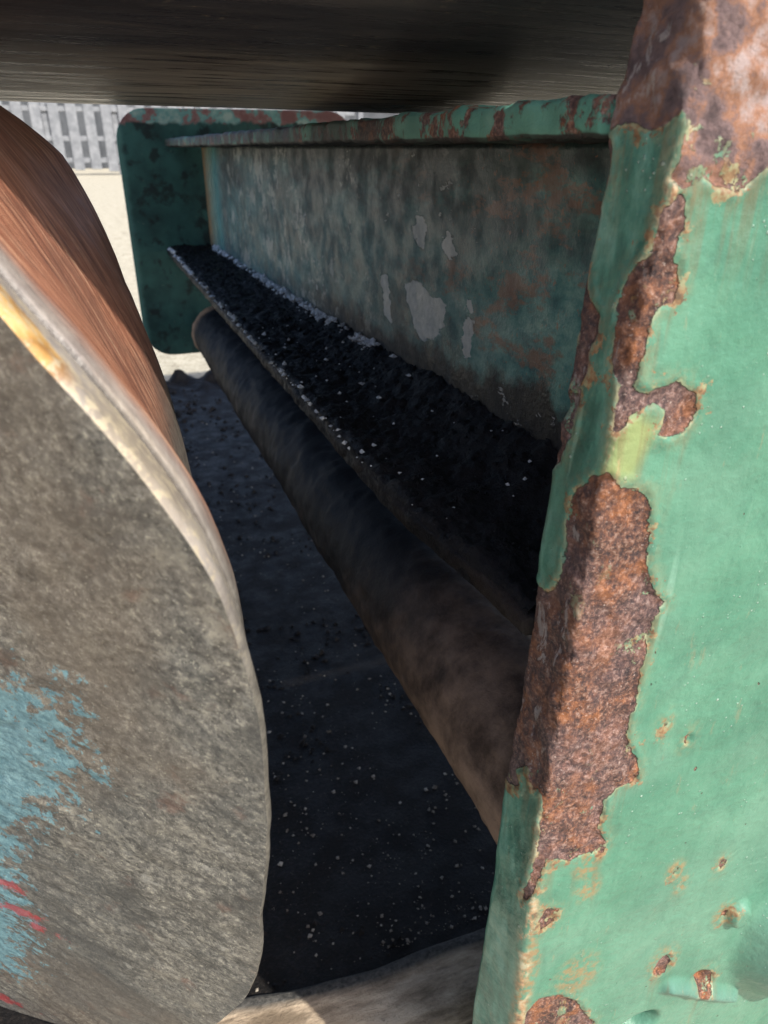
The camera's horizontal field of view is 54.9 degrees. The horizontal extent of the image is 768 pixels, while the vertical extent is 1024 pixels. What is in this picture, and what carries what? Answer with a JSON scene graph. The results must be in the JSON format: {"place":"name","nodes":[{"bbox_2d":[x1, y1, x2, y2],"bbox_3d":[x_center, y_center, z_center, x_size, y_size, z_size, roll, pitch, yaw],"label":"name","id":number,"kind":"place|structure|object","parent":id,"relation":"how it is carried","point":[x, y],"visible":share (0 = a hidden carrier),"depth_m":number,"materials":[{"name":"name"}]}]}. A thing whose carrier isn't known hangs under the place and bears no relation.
{"place":"outdoors","nodes":[
{"label":"outdoors","id":0,"kind":"place"},
{"bbox_2d":[72,168,209,380],"bbox_3d":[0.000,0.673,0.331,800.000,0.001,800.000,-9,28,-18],"label":"ground","id":1,"kind":"structure","parent":0,"point":[103,189],"depth_m":7.62,"materials":[{"name":"beige concrete"}]},
{"bbox_2d":[0,101,398,174],"bbox_3d":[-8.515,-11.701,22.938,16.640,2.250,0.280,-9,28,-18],"label":"fence","id":2,"kind":"object","parent":1,"relation":"on","point":[110,123],"visible":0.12,"depth_m":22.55,"materials":[{"name":"white metal"}]},
{"bbox_2d":[0,369,496,1023],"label":"oily floor","id":3,"kind":"structure","parent":1,"relation":"on","point":[398,749],"depth_m":0.97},
{"bbox_2d":[0,105,271,1023],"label":"drum","id":4,"kind":"object","parent":3,"relation":"on","point":[135,812],"visible":1,"depth_m":0.30,"materials":[{"name":"grey metal"}]},
{"bbox_2d":[172,388,421,989],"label":"dirt clods","id":5,"kind":"object","parent":3,"relation":"on","point":[277,778],"visible":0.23,"depth_m":1.26,"materials":[{"name":"black soil"}]},
{"bbox_2d":[184,418,493,991],"bbox_3d":[-0.362,0.065,1.542,0.573,0.007,1.898,-9,28,-18],"label":"grit","id":6,"kind":"object","parent":3,"relation":"on","point":[320,913],"visible":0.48,"depth_m":0.89,"materials":[{"name":"stone"}]},
{"bbox_2d":[217,927,485,1023],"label":"crossbar","id":7,"kind":"object","parent":1,"relation":"on","point":[435,984],"visible":0.35,"depth_m":0.68,"materials":[{"name":"grey metal"}]},
{"bbox_2d":[116,0,767,1023],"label":"steel frame","id":8,"kind":"object","parent":1,"relation":"on","point":[580,282],"visible":0.8,"depth_m":0.40,"materials":[{"name":"green paint"}]},
{"bbox_2d":[0,0,643,113],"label":"roller drum","id":9,"kind":"object","parent":8,"relation":"on","point":[384,56],"visible":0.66,"depth_m":0.46,"materials":[{"name":"metal"}]},
{"bbox_2d":[167,244,531,518],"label":"pale crumbs","id":10,"kind":"object","parent":8,"relation":"on","point":[319,314],"visible":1,"depth_m":0.95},
{"bbox_2d":[191,306,531,843],"bbox_3d":[-0.143,-0.132,1.130,0.128,0.128,1.620,-9,28,-18],"label":"roller","id":11,"kind":"object","parent":8,"relation":"attached to","point":[452,644],"visible":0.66,"depth_m":0.63,"materials":[{"name":"metal"}]},
{"bbox_2d":[168,245,557,633],"bbox_3d":[-0.172,-0.293,1.031,0.101,0.047,1.580,-9,28,-18],"label":"dirt crust","id":12,"kind":"object","parent":8,"relation":"on","point":[510,569],"visible":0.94,"depth_m":0.55},
{"bbox_2d":[170,243,555,609],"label":"black dirt crumbs","id":13,"kind":"object","parent":8,"relation":"on","point":[391,408],"visible":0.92,"depth_m":0.70,"materials":[{"name":"black soil"}]}
]}

